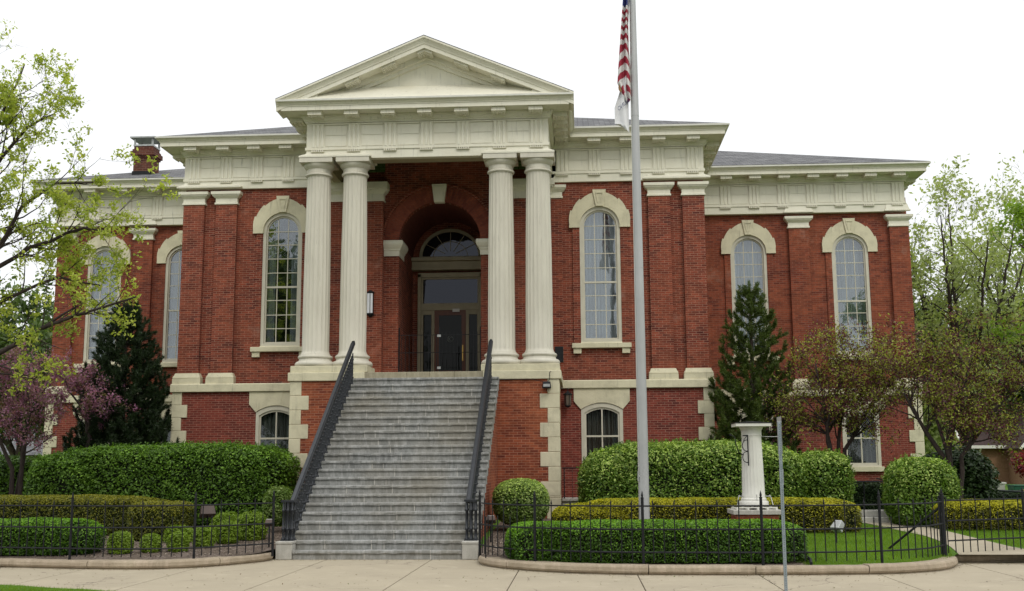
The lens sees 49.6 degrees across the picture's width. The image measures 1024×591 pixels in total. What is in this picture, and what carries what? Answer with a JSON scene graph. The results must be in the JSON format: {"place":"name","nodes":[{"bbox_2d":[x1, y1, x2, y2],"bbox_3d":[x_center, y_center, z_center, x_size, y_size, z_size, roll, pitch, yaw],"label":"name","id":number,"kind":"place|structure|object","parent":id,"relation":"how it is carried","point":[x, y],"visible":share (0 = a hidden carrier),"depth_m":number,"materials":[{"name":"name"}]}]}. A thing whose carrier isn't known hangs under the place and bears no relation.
{"place":"outdoors","nodes":[
{"label":"outdoors","id":0,"kind":"place"},
{"bbox_2d":[0,583,114,590],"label":"verge grass","id":1,"kind":"structure","parent":0,"point":[29,588],"depth_m":16.75,"materials":[{"name":"green plant"}]},
{"bbox_2d":[0,555,1023,590],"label":"sidewalk","id":2,"kind":"structure","parent":0,"point":[272,574],"depth_m":18.02,"materials":[{"name":"concrete"}]},
{"bbox_2d":[0,552,272,568],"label":"stone kerb","id":3,"kind":"structure","parent":2,"relation":"on","point":[131,563],"depth_m":20.40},
{"bbox_2d":[0,491,274,559],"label":"picket fence","id":4,"kind":"object","parent":3,"relation":"on","point":[72,505],"visible":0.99,"depth_m":20.73,"materials":[{"name":"black metal"}]},
{"bbox_2d":[275,371,498,559],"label":"stone staircase","id":5,"kind":"structure","parent":2,"relation":"on","point":[391,480],"depth_m":24.74,"materials":[{"name":"stone"}]},
{"bbox_2d":[280,341,354,540],"bbox_3d":[-4.364,3.065,25.631,0.270,4.722,6.064,-1,-9,3],"label":"stair railing","id":6,"kind":"object","parent":5,"relation":"on","point":[321,440],"visible":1,"depth_m":24.73,"materials":[{"name":"black metal"}]},
{"bbox_2d":[464,339,492,540],"bbox_3d":[-0.651,3.010,25.408,0.270,4.722,6.064,-1,-9,3],"label":"stair railing","id":7,"kind":"object","parent":5,"relation":"on","point":[471,500],"visible":0.99,"depth_m":24.27,"materials":[{"name":"black metal"}]},
{"bbox_2d":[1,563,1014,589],"bbox_3d":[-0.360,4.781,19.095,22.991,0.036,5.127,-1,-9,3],"label":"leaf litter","id":8,"kind":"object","parent":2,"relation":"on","point":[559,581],"visible":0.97,"depth_m":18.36,"materials":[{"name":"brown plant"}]},
{"bbox_2d":[478,555,957,575],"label":"stone kerb","id":9,"kind":"structure","parent":2,"relation":"on","point":[939,564],"depth_m":18.63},
{"bbox_2d":[478,489,947,564],"bbox_3d":[3.696,4.155,20.017,8.631,1.290,2.518,0,-9,-1],"label":"picket fence","id":10,"kind":"object","parent":9,"relation":"on","point":[940,508],"visible":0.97,"depth_m":19.10,"materials":[{"name":"black metal"}]},
{"bbox_2d":[777,416,787,590],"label":"sign post","id":11,"kind":"object","parent":2,"relation":"on","point":[780,450],"visible":1,"depth_m":16.17,"materials":[{"name":"metal"}]},
{"bbox_2d":[955,554,1023,562],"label":"stone kerb","id":12,"kind":"structure","parent":2,"relation":"on","point":[983,558],"depth_m":20.62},
{"bbox_2d":[945,487,1023,552],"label":"picket fence","id":13,"kind":"object","parent":12,"relation":"on","point":[990,519],"visible":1,"depth_m":20.80,"materials":[{"name":"black metal"}]},
{"bbox_2d":[0,0,1023,334],"label":"sky","id":14,"kind":"structure","parent":0,"point":[935,81],"materials":[{"name":"white"}]},
{"bbox_2d":[196,484,1023,570],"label":"lawn","id":15,"kind":"structure","parent":0,"point":[953,553],"depth_m":22.12,"materials":[{"name":"green plant"}]},
{"bbox_2d":[0,451,35,494],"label":"hedge","id":16,"kind":"object","parent":15,"relation":"on","point":[5,476],"visible":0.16,"depth_m":31.06,"materials":[{"name":"green plant"}]},
{"bbox_2d":[0,426,43,456],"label":"house","id":17,"kind":"structure","parent":15,"relation":"on","point":[32,452],"depth_m":67.68,"materials":[{"name":"beige brick"}]},
{"bbox_2d":[0,268,55,459],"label":"leafy tree","id":18,"kind":"object","parent":15,"relation":"on","point":[22,306],"visible":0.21,"depth_m":54.94,"materials":[{"name":"green plant"}]},
{"bbox_2d":[0,342,73,494],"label":"redbud tree","id":19,"kind":"object","parent":15,"relation":"on","point":[22,410],"visible":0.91,"depth_m":29.95,"materials":[{"name":"purple plant"}]},
{"bbox_2d":[15,345,140,448],"bbox_3d":[-12.177,3.781,30.871,2.654,4.691,2.660,-6,-11,34],"label":"redbud tree","id":20,"kind":"object","parent":15,"relation":"on","point":[80,380],"visible":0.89,"depth_m":30.77,"materials":[{"name":"pink plant"}]},
{"bbox_2d":[61,299,183,451],"bbox_3d":[-11.267,3.153,32.212,3.306,6.325,3.268,-4,-9,21],"label":"pine tree","id":21,"kind":"object","parent":15,"relation":"on","point":[149,425],"visible":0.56,"depth_m":31.86,"materials":[{"name":"green plant"}]},
{"bbox_2d":[0,526,281,559],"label":"mulch bed","id":22,"kind":"object","parent":15,"relation":"on","point":[187,554],"visible":0.22,"depth_m":21.51,"materials":[{"name":"brown soil"}]},
{"bbox_2d":[0,517,106,555],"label":"hedge","id":23,"kind":"object","parent":22,"relation":"on","point":[65,532],"visible":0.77,"depth_m":21.37,"materials":[{"name":"green plant"}]},
{"bbox_2d":[0,494,169,534],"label":"hedge","id":24,"kind":"object","parent":22,"relation":"on","point":[116,513],"visible":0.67,"depth_m":25.09,"materials":[{"name":"yellow plant"}]},
{"bbox_2d":[0,18,180,395],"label":"spring tree","id":25,"kind":"object","parent":22,"relation":"on","point":[9,98],"visible":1,"depth_m":25.38,"materials":[{"name":"green plant"}]},
{"bbox_2d":[106,530,134,554],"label":"round shrub","id":26,"kind":"object","parent":22,"relation":"on","point":[126,541],"visible":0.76,"depth_m":21.51,"materials":[{"name":"green plant"}]},
{"bbox_2d":[139,533,162,552],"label":"round shrub","id":27,"kind":"object","parent":22,"relation":"on","point":[146,541],"visible":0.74,"depth_m":21.73,"materials":[{"name":"green plant"}]},
{"bbox_2d":[126,500,193,540],"bbox_3d":[-7.687,4.926,24.318,1.285,0.850,1.329,-1,-9,3],"label":"hedge","id":28,"kind":"object","parent":22,"relation":"on","point":[174,512],"visible":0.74,"depth_m":23.81,"materials":[{"name":"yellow plant"}]},
{"bbox_2d":[166,531,189,551],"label":"round shrub","id":29,"kind":"object","parent":22,"relation":"on","point":[176,539],"visible":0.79,"depth_m":21.77,"materials":[{"name":"green plant"}]},
{"bbox_2d":[163,524,192,542],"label":"shrub","id":30,"kind":"object","parent":22,"relation":"on","point":[188,531],"visible":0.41,"depth_m":23.44,"materials":[{"name":"green plant"}]},
{"bbox_2d":[191,525,216,546],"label":"round shrub","id":31,"kind":"object","parent":22,"relation":"on","point":[206,536],"visible":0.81,"depth_m":22.43,"materials":[{"name":"green plant"}]},
{"bbox_2d":[199,506,215,525],"bbox_3d":[-6.940,5.093,25.205,0.337,0.657,0.299,4,-10,-25],"label":"floodlight","id":32,"kind":"object","parent":22,"relation":"on","point":[209,511],"visible":0.73,"depth_m":25.16,"materials":[{"name":"black metal"}]},
{"bbox_2d":[209,511,240,528],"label":"shrub","id":33,"kind":"object","parent":22,"relation":"on","point":[233,517],"visible":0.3,"depth_m":24.38,"materials":[{"name":"green plant"}]},
{"bbox_2d":[214,520,240,543],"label":"round shrub","id":34,"kind":"object","parent":22,"relation":"on","point":[232,535],"visible":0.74,"depth_m":23.08,"materials":[{"name":"green plant"}]},
{"bbox_2d":[235,510,268,540],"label":"shrub","id":35,"kind":"object","parent":22,"relation":"on","point":[250,528],"visible":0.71,"depth_m":23.74,"materials":[{"name":"green plant"}]},
{"bbox_2d":[265,519,271,546],"bbox_3d":[-4.940,4.838,22.524,0.186,0.570,0.159,2,-9,-14],"label":"floodlight","id":36,"kind":"object","parent":22,"relation":"on","point":[268,521],"visible":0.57,"depth_m":22.50,"materials":[{"name":"grey metal"}]},
{"bbox_2d":[36,530,504,557],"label":"wood chips","id":37,"kind":"object","parent":22,"relation":"on","point":[280,539],"visible":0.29,"depth_m":21.82,"materials":[{"name":"brown wood"}]},
{"bbox_2d":[261,485,293,526],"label":"ball shrub","id":38,"kind":"object","parent":22,"relation":"on","point":[284,493],"visible":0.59,"depth_m":25.17,"materials":[{"name":"green plant"}]},
{"bbox_2d":[22,439,301,524],"bbox_3d":[-8.764,4.714,28.031,6.849,2.146,2.424,-1,-9,3],"label":"hedge","id":39,"kind":"object","parent":15,"relation":"on","point":[229,472],"visible":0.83,"depth_m":27.23,"materials":[{"name":"green plant"}]},
{"bbox_2d":[32,35,930,518],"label":"courthouse","id":40,"kind":"structure","parent":15,"relation":"on","point":[424,187],"depth_m":32.78,"materials":[{"name":"red brick"}]},
{"bbox_2d":[74,232,130,372],"bbox_3d":[-14.062,0.240,38.207,1.806,4.870,0.510,-1,-9,3],"label":"arched window","id":41,"kind":"structure","parent":40,"relation":"in","point":[101,246],"depth_m":38.26,"materials":[{"name":"paint"}]},
{"bbox_2d":[161,402,171,442],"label":"ground floor window","id":42,"kind":"structure","parent":40,"relation":"in","point":[163,412],"depth_m":37.29,"materials":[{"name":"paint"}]},
{"bbox_2d":[156,231,182,366],"bbox_3d":[-11.317,0.200,38.042,1.806,4.870,0.510,-1,-9,3],"label":"arched window","id":43,"kind":"structure","parent":40,"relation":"in","point":[171,247],"depth_m":38.10,"materials":[{"name":"glass"}]},
{"bbox_2d":[249,391,289,455],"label":"ground floor window","id":44,"kind":"structure","parent":40,"relation":"in","point":[272,422],"depth_m":32.35,"materials":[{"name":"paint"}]},
{"bbox_2d":[250,196,305,357],"bbox_3d":[-6.878,-0.563,33.220,1.806,4.870,0.508,-1,-9,3],"label":"arched window","id":45,"kind":"structure","parent":40,"relation":"in","point":[282,207],"depth_m":33.22,"materials":[{"name":"glass"}]},
{"bbox_2d":[367,290,374,316],"bbox_3d":[-4.135,0.234,32.315,0.220,0.790,0.129,-1,-9,3],"label":"wall lamp","id":46,"kind":"object","parent":40,"relation":"attached to","point":[370,303],"visible":0.88,"depth_m":32.27,"materials":[{"name":"white glass"}]},
{"bbox_2d":[398,326,480,371],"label":"porch gate","id":47,"kind":"structure","parent":40,"relation":"on","point":[461,352],"depth_m":32.40,"materials":[{"name":"black metal"}]},
{"bbox_2d":[434,310,465,371],"bbox_3d":[-1.958,1.675,35.031,1.000,2.440,0.110,-1,-9,3],"label":"entrance door","id":48,"kind":"structure","parent":40,"relation":"in","point":[449,322],"depth_m":35.09,"materials":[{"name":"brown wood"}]},
{"bbox_2d":[499,371,550,387],"bbox_3d":[0.340,2.179,28.654,1.353,0.447,0.260,-1,-9,3],"label":"floodlight","id":49,"kind":"object","parent":40,"relation":"attached to","point":[546,384],"visible":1,"depth_m":28.54,"materials":[{"name":"black metal"}]},
{"bbox_2d":[555,346,562,362],"bbox_3d":[1.360,1.718,31.864,0.240,0.440,0.600,-1,-9,3],"label":"speaker box","id":50,"kind":"object","parent":40,"relation":"attached to","point":[559,352],"visible":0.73,"depth_m":31.57,"materials":[{"name":"black metal"}]},
{"bbox_2d":[563,388,571,407],"bbox_3d":[1.615,2.929,31.649,0.239,0.558,0.352,-6,-10,31],"label":"lantern","id":51,"kind":"object","parent":40,"relation":"hanging from","point":[568,398],"visible":1,"depth_m":31.54,"materials":[{"name":"black metal"}]},
{"bbox_2d":[569,189,631,353],"bbox_3d":[2.604,-0.702,32.653,1.806,4.870,0.510,-1,-9,3],"label":"arched window","id":52,"kind":"structure","parent":40,"relation":"in","point":[602,220],"depth_m":32.68,"materials":[{"name":"paint"}]},
{"bbox_2d":[574,388,629,473],"bbox_3d":[2.586,3.887,31.722,1.600,2.436,0.365,-1,-9,3],"label":"ground floor window","id":53,"kind":"structure","parent":40,"relation":"in","point":[601,422],"depth_m":31.78,"materials":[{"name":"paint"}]},
{"bbox_2d":[721,220,778,364],"bbox_3d":[7.907,-0.082,36.891,1.806,4.870,0.510,-1,-9,3],"label":"arched window","id":54,"kind":"structure","parent":40,"relation":"in","point":[748,248],"depth_m":36.98,"materials":[{"name":"glass"}]},
{"bbox_2d":[730,397,772,443],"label":"ground floor window","id":55,"kind":"structure","parent":40,"relation":"in","point":[743,415],"depth_m":36.15,"materials":[{"name":"paint"}]},
{"bbox_2d":[822,218,879,364],"bbox_3d":[11.230,-0.131,36.692,1.806,4.870,0.510,-1,-9,3],"label":"arched window","id":56,"kind":"structure","parent":40,"relation":"in","point":[843,243],"depth_m":36.77,"materials":[{"name":"paint"}]},
{"bbox_2d":[834,396,884,471],"bbox_3d":[11.299,4.475,35.875,1.600,2.436,0.365,-1,-9,3],"label":"ground floor window","id":57,"kind":"structure","parent":40,"relation":"in","point":[866,457],"depth_m":35.87,"materials":[{"name":"paint"}]},
{"bbox_2d":[562,467,578,504],"bbox_3d":[2.101,5.514,30.751,1.400,1.470,1.340,-1,-9,3],"label":"entry stoop","id":58,"kind":"object","parent":15,"relation":"on","point":[567,500],"visible":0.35,"depth_m":30.24,"materials":[{"name":"concrete"}]},
{"bbox_2d":[481,519,807,569],"bbox_3d":[2.435,5.146,23.374,5.940,0.422,9.388,-1,-9,3],"label":"mulch bed","id":59,"kind":"object","parent":15,"relation":"on","point":[500,529],"visible":0.1,"depth_m":20.69,"materials":[{"name":"brown soil"}]},
{"bbox_2d":[486,515,495,541],"bbox_3d":[-0.439,4.871,23.104,0.206,0.550,0.172,-2,-9,9],"label":"floodlight","id":60,"kind":"object","parent":59,"relation":"on","point":[490,519],"visible":0.86,"depth_m":23.07,"materials":[{"name":"grey metal"}]},
{"bbox_2d":[492,478,549,525],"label":"ball shrub","id":61,"kind":"object","parent":59,"relation":"on","point":[514,490],"visible":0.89,"depth_m":24.92,"materials":[{"name":"green plant"}]},
{"bbox_2d":[628,0,649,519],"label":"flagpole","id":62,"kind":"object","parent":59,"relation":"on","point":[642,444],"visible":0.94,"depth_m":23.39,"materials":[{"name":"metal"}]},
{"bbox_2d":[614,76,628,131],"bbox_3d":[2.379,-4.187,24.027,0.314,1.350,0.151,-1,-9,3],"label":"flag","id":63,"kind":"object","parent":62,"relation":"hanging from","point":[621,108],"visible":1,"depth_m":24.02,"materials":[{"name":"white fabric"}]},
{"bbox_2d":[617,0,630,101],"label":"flag","id":64,"kind":"object","parent":62,"relation":"hanging from","point":[624,65],"visible":1,"depth_m":24.17,"materials":[{"name":"fabric"}]},
{"bbox_2d":[504,518,808,563],"bbox_3d":[2.572,4.469,20.314,5.490,0.770,1.807,-1,-9,3],"label":"hedge","id":65,"kind":"object","parent":59,"relation":"on","point":[680,541],"visible":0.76,"depth_m":19.55,"materials":[{"name":"green plant"}]},
{"bbox_2d":[727,421,780,524],"bbox_3d":[5.157,3.934,23.384,1.148,2.530,1.000,-1,-9,3],"label":"column monument","id":66,"kind":"object","parent":59,"relation":"on","point":[752,472],"depth_m":23.22,"materials":[{"name":"stone"}]},
{"bbox_2d":[575,437,810,502],"bbox_3d":[4.471,4.575,27.535,5.814,2.105,2.186,-1,-9,3],"label":"hedge","id":67,"kind":"object","parent":15,"relation":"on","point":[711,468],"visible":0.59,"depth_m":26.77,"materials":[{"name":"green plant"}]},
{"bbox_2d":[552,497,862,532],"bbox_3d":[4.324,4.933,24.846,6.927,0.818,1.163,-1,-9,3],"label":"hedge","id":68,"kind":"object","parent":15,"relation":"on","point":[811,513],"visible":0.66,"depth_m":24.44,"materials":[{"name":"yellow plant"}]},
{"bbox_2d":[707,277,801,454],"bbox_3d":[6.678,2.744,31.163,3.295,6.622,3.257,-1,-9,3],"label":"pine tree","id":69,"kind":"object","parent":15,"relation":"on","point":[727,409],"visible":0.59,"depth_m":30.98,"materials":[{"name":"green plant"}]},
{"bbox_2d":[798,446,857,506],"bbox_3d":[7.828,4.703,27.772,1.525,1.847,1.737,-1,-9,3],"label":"hedge","id":70,"kind":"object","parent":15,"relation":"on","point":[828,471],"visible":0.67,"depth_m":27.14,"materials":[{"name":"green plant"}]},
{"bbox_2d":[830,520,844,542],"bbox_3d":[6.625,4.797,22.491,0.235,0.452,0.217,6,-11,-35],"label":"spotlight","id":71,"kind":"object","parent":15,"relation":"on","point":[840,524],"visible":0.81,"depth_m":22.45,"materials":[{"name":"grey metal"}]},
{"bbox_2d":[751,316,936,456],"bbox_3d":[9.030,3.170,29.560,5.163,5.287,3.243,-1,-9,3],"label":"redbud tree","id":72,"kind":"object","parent":15,"relation":"on","point":[842,402],"visible":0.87,"depth_m":29.46,"materials":[{"name":"green plant"}]},
{"bbox_2d":[850,482,885,509],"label":"hedge","id":73,"kind":"object","parent":15,"relation":"on","point":[871,490],"visible":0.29,"depth_m":30.04,"materials":[{"name":"green plant"}]},
{"bbox_2d":[856,481,883,509],"bbox_3d":[8.863,5.324,29.124,1.800,0.879,0.039,-1,-9,3],"label":"terrace rail","id":74,"kind":"object","parent":15,"relation":"on","point":[864,489],"visible":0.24,"depth_m":29.13,"materials":[{"name":"black metal"}]},
{"bbox_2d":[860,510,890,522],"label":"garden steps","id":75,"kind":"structure","parent":15,"relation":"on","point":[869,514],"depth_m":26.73,"materials":[{"name":"concrete"}]},
{"bbox_2d":[795,524,1023,564],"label":"grass","id":76,"kind":"structure","parent":15,"relation":"on","point":[888,531],"depth_m":21.93,"materials":[{"name":"green plant"}]},
{"bbox_2d":[879,452,964,525],"bbox_3d":[9.615,4.550,26.089,1.852,1.724,1.756,-1,-9,3],"label":"ball shrub","id":77,"kind":"object","parent":15,"relation":"on","point":[907,479],"visible":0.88,"depth_m":25.54,"materials":[{"name":"green plant"}]},
{"bbox_2d":[831,302,1023,498],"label":"redbud tree","id":78,"kind":"object","parent":15,"relation":"on","point":[976,416],"visible":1,"depth_m":27.84,"materials":[{"name":"green plant"}]},
{"bbox_2d":[925,436,957,454],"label":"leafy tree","id":79,"kind":"object","parent":15,"relation":"on","point":[943,446],"visible":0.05,"depth_m":61.77,"materials":[{"name":"green plant"}]},
{"bbox_2d":[921,345,996,453],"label":"leafy tree","id":80,"kind":"object","parent":15,"relation":"on","point":[933,431],"visible":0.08,"depth_m":54.95,"materials":[{"name":"green plant"}]},
{"bbox_2d":[923,444,1001,498],"bbox_3d":[11.747,4.846,29.197,2.150,1.834,1.966,-1,-9,3],"label":"broadleaf shrub","id":81,"kind":"object","parent":15,"relation":"on","point":[978,484],"visible":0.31,"depth_m":28.58,"materials":[{"name":"green plant"}]},
{"bbox_2d":[908,153,1023,450],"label":"leafy tree","id":82,"kind":"object","parent":15,"relation":"on","point":[955,285],"visible":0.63,"depth_m":44.59,"materials":[{"name":"green plant"}]},
{"bbox_2d":[913,293,1023,432],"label":"leafy tree","id":83,"kind":"object","parent":15,"relation":"on","point":[1012,399],"visible":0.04,"depth_m":70.04,"materials":[{"name":"green plant"}]},
{"bbox_2d":[925,150,1023,388],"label":"leafy tree","id":84,"kind":"object","parent":15,"relation":"on","point":[1000,250],"visible":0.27,"depth_m":48.67,"materials":[{"name":"green plant"}]},
{"bbox_2d":[931,499,1023,529],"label":"hedge","id":85,"kind":"object","parent":15,"relation":"on","point":[982,506],"visible":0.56,"depth_m":24.55,"materials":[{"name":"yellow plant"}]},
{"bbox_2d":[954,395,1023,483],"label":"house","id":86,"kind":"structure","parent":15,"relation":"on","point":[1000,462],"depth_m":67.00,"materials":[{"name":"beige brick"}]},
{"bbox_2d":[992,482,1005,489],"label":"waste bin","id":87,"kind":"object","parent":15,"relation":"on","point":[1002,486],"visible":0.22,"depth_m":50.27,"materials":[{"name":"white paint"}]},
{"bbox_2d":[977,197,1023,343],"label":"maple tree","id":88,"kind":"object","parent":15,"relation":"on","point":[1018,217],"visible":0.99,"depth_m":28.00,"materials":[{"name":"green plant"}]},
{"bbox_2d":[993,489,1023,497],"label":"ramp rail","id":89,"kind":"object","parent":15,"relation":"on","point":[1007,491],"visible":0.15,"depth_m":28.87,"materials":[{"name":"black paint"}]},
{"bbox_2d":[1007,485,1023,490],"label":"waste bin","id":90,"kind":"object","parent":15,"relation":"on","point":[1014,487],"visible":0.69,"depth_m":49.52,"materials":[{"name":"green plastic"}]},
{"bbox_2d":[1009,450,1023,477],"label":"leafy tree","id":91,"kind":"object","parent":15,"relation":"on","point":[1018,467],"visible":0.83,"depth_m":58.29,"materials":[{"name":"red plant"}]},
{"bbox_2d":[868,523,1023,554],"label":"garden path","id":92,"kind":"structure","parent":0,"point":[995,551],"depth_m":21.77,"materials":[{"name":"concrete"}]},
{"bbox_2d":[997,490,1023,497],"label":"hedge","id":93,"kind":"object","parent":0,"point":[1008,494],"visible":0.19,"depth_m":29.26,"materials":[{"name":"green plant"}]}
]}

